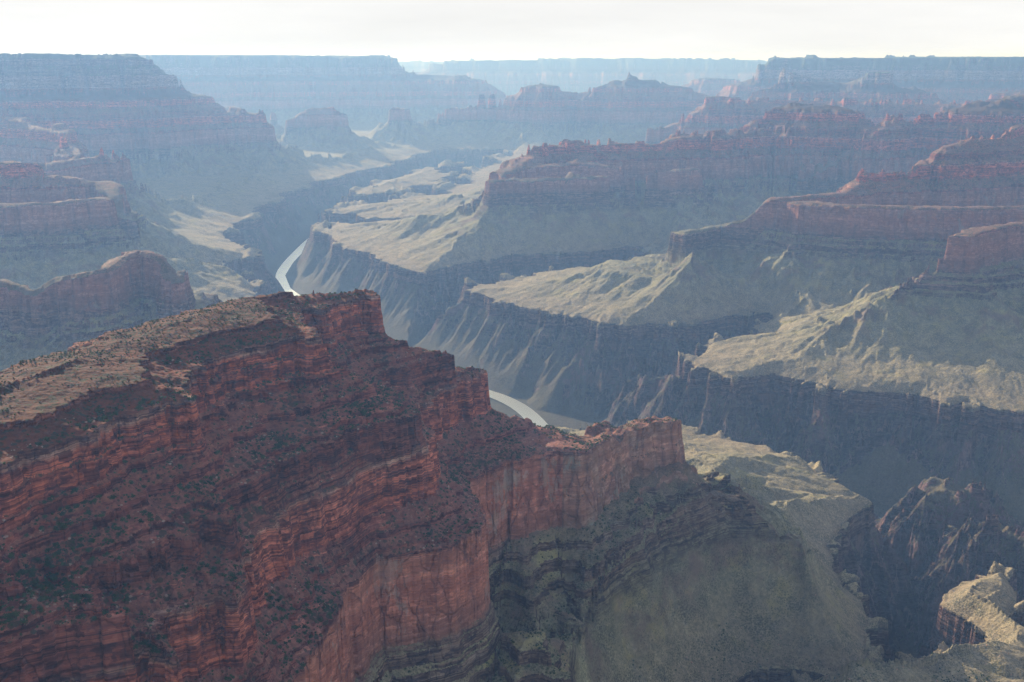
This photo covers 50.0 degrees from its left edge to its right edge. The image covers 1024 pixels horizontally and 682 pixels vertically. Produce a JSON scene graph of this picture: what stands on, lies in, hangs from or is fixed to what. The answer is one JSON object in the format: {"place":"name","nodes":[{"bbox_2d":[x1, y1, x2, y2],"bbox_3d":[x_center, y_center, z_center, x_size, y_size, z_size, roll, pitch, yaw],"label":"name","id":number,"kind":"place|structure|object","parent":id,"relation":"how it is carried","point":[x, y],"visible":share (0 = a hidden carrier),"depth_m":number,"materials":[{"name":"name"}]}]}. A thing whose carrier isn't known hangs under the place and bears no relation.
{"place":"outdoors","nodes":[
{"label":"outdoors","id":0,"kind":"place"},
{"bbox_2d":[0,250,221,370],"bbox_3d":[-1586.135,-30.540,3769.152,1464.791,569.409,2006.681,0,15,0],"label":"ridge","id":1,"kind":"structure","parent":0,"point":[129,289],"depth_m":3479.23,"materials":[{"name":"stone"}]},
{"bbox_2d":[0,161,257,301],"bbox_3d":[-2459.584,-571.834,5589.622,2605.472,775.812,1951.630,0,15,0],"label":"mesa","id":2,"kind":"structure","parent":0,"point":[52,226],"depth_m":5192.57,"materials":[{"name":"stone"}]},
{"bbox_2d":[34,147,344,265],"bbox_3d":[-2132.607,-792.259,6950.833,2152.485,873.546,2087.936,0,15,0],"label":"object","id":3,"kind":"object","parent":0,"point":[186,221],"visible":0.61,"depth_m":7027.79,"materials":[{"name":"stone"}]},
{"bbox_2d":[0,53,380,188],"bbox_3d":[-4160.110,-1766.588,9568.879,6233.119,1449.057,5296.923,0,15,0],"label":"canyon rim","id":4,"kind":"object","parent":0,"point":[141,113],"visible":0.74,"depth_m":9689.09,"materials":[{"name":"stone"}]},
{"bbox_2d":[74,54,505,123],"bbox_3d":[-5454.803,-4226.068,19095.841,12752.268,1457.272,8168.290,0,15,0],"label":"canyon rim","id":5,"kind":"object","parent":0,"point":[358,89],"visible":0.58,"depth_m":17176.35,"materials":[{"name":"stone"}]},
{"bbox_2d":[225,106,399,151],"bbox_3d":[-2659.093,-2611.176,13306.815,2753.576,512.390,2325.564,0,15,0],"label":"butte","id":6,"kind":"object","parent":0,"point":[328,127],"visible":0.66,"depth_m":12519.21,"materials":[{"name":"stone"}]},
{"bbox_2d":[0,289,881,681],"bbox_3d":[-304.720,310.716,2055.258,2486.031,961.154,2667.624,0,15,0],"label":"ridge","id":7,"kind":"structure","parent":0,"point":[434,613],"depth_m":1374.49,"materials":[{"name":"red stone"}]},
{"bbox_2d":[4,617,13,622],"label":"shrub","id":8,"kind":"object","parent":7,"relation":"on","point":[8,620],"visible":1,"depth_m":918.26,"materials":[{"name":"green plant"}]},
{"bbox_2d":[12,610,19,616],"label":"shrub","id":9,"kind":"object","parent":7,"relation":"on","point":[16,614],"visible":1,"depth_m":923.57,"materials":[{"name":"green plant"}]},
{"bbox_2d":[112,596,120,601],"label":"shrub","id":10,"kind":"object","parent":7,"relation":"on","point":[116,598],"visible":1,"depth_m":1053.61,"materials":[{"name":"green plant"}]},
{"bbox_2d":[0,288,999,681],"bbox_3d":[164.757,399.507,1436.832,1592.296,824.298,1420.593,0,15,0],"label":"scrub","id":11,"kind":"object","parent":7,"relation":"on","point":[378,398],"visible":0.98,"depth_m":1433.01,"materials":[{"name":"green plant"}]},
{"bbox_2d":[0,293,1023,681],"bbox_3d":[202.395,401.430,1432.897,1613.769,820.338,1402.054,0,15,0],"label":"rubble","id":12,"kind":"object","parent":7,"relation":"on","point":[382,525],"visible":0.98,"depth_m":1504.03,"materials":[{"name":"stone"}]},
{"bbox_2d":[0,0,1023,61],"label":"sky","id":13,"kind":"structure","parent":0,"point":[403,30],"materials":[{"name":"white"}]},
{"bbox_2d":[369,72,708,163],"bbox_3d":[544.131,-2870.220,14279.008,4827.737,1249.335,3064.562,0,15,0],"label":"mesa","id":14,"kind":"structure","parent":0,"point":[632,108],"depth_m":13538.29,"materials":[{"name":"stone"}]},
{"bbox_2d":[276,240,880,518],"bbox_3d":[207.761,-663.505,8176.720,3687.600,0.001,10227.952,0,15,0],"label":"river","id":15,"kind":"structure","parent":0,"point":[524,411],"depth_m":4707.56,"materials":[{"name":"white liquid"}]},
{"bbox_2d":[134,116,1023,464],"bbox_3d":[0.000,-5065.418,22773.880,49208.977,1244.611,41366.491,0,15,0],"label":"plateau","id":16,"kind":"structure","parent":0,"point":[286,200],"depth_m":7499.77,"materials":[{"name":"grey stone"}]},
{"bbox_2d":[398,60,766,72],"bbox_3d":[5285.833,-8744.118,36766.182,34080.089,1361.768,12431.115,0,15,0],"label":"canyon rim","id":17,"kind":"object","parent":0,"point":[416,66],"visible":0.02,"depth_m":36079.53,"materials":[{"name":"stone"}]},
{"bbox_2d":[415,58,766,95],"bbox_3d":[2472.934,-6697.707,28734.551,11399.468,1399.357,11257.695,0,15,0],"label":"canyon rim","id":18,"kind":"object","parent":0,"point":[513,77],"visible":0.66,"depth_m":25647.42,"materials":[{"name":"stone"}]},
{"bbox_2d":[332,102,878,330],"bbox_3d":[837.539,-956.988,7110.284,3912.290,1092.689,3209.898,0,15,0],"label":"mesa","id":19,"kind":"structure","parent":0,"point":[571,195],"depth_m":6613.52,"materials":[{"name":"stone"}]},
{"bbox_2d":[208,137,1023,681],"bbox_3d":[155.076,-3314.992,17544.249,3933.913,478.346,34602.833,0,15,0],"label":"gorge","id":20,"kind":"structure","parent":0,"point":[948,511],"depth_m":3775.71,"materials":[{"name":"grey stone"}]},
{"bbox_2d":[681,78,739,96],"bbox_3d":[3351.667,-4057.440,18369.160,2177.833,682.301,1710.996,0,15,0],"label":"mesa","id":21,"kind":"structure","parent":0,"point":[710,87],"depth_m":18004.00,"materials":[{"name":"stone"}]},
{"bbox_2d":[483,124,1023,351],"bbox_3d":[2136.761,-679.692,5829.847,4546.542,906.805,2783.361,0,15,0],"label":"ridge","id":22,"kind":"structure","parent":0,"point":[862,234],"depth_m":4927.59,"materials":[{"name":"stone"}]},
{"bbox_2d":[559,416,1023,681],"bbox_3d":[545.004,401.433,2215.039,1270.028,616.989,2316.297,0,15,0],"label":"butte","id":23,"kind":"object","parent":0,"point":[744,535],"visible":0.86,"depth_m":2033.95,"materials":[{"name":"grey stone"}]},
{"bbox_2d":[632,96,996,144],"bbox_3d":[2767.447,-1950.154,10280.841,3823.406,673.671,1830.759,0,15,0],"label":"ridge","id":24,"kind":"structure","parent":0,"point":[727,114],"depth_m":10172.03,"materials":[{"name":"stone"}]},
{"bbox_2d":[695,221,1023,433],"bbox_3d":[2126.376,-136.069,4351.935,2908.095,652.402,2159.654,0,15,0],"label":"butte","id":25,"kind":"object","parent":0,"point":[951,326],"visible":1,"depth_m":3976.13,"materials":[{"name":"beige stone"}]},
{"bbox_2d":[716,55,1023,104],"bbox_3d":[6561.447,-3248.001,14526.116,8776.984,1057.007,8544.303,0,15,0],"label":"canyon rim","id":26,"kind":"object","parent":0,"point":[931,79],"visible":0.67,"depth_m":13422.88,"materials":[{"name":"stone"}]},
{"bbox_2d":[778,92,1023,196],"bbox_3d":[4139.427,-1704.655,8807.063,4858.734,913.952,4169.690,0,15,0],"label":"ridge","id":27,"kind":"structure","parent":0,"point":[891,143],"depth_m":7271.03,"materials":[{"name":"stone"}]},
{"bbox_2d":[792,562,1021,681],"bbox_3d":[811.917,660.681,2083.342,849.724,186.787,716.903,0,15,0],"label":"promontory","id":28,"kind":"structure","parent":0,"point":[953,627],"depth_m":2219.68,"materials":[{"name":"stone"}]}
]}

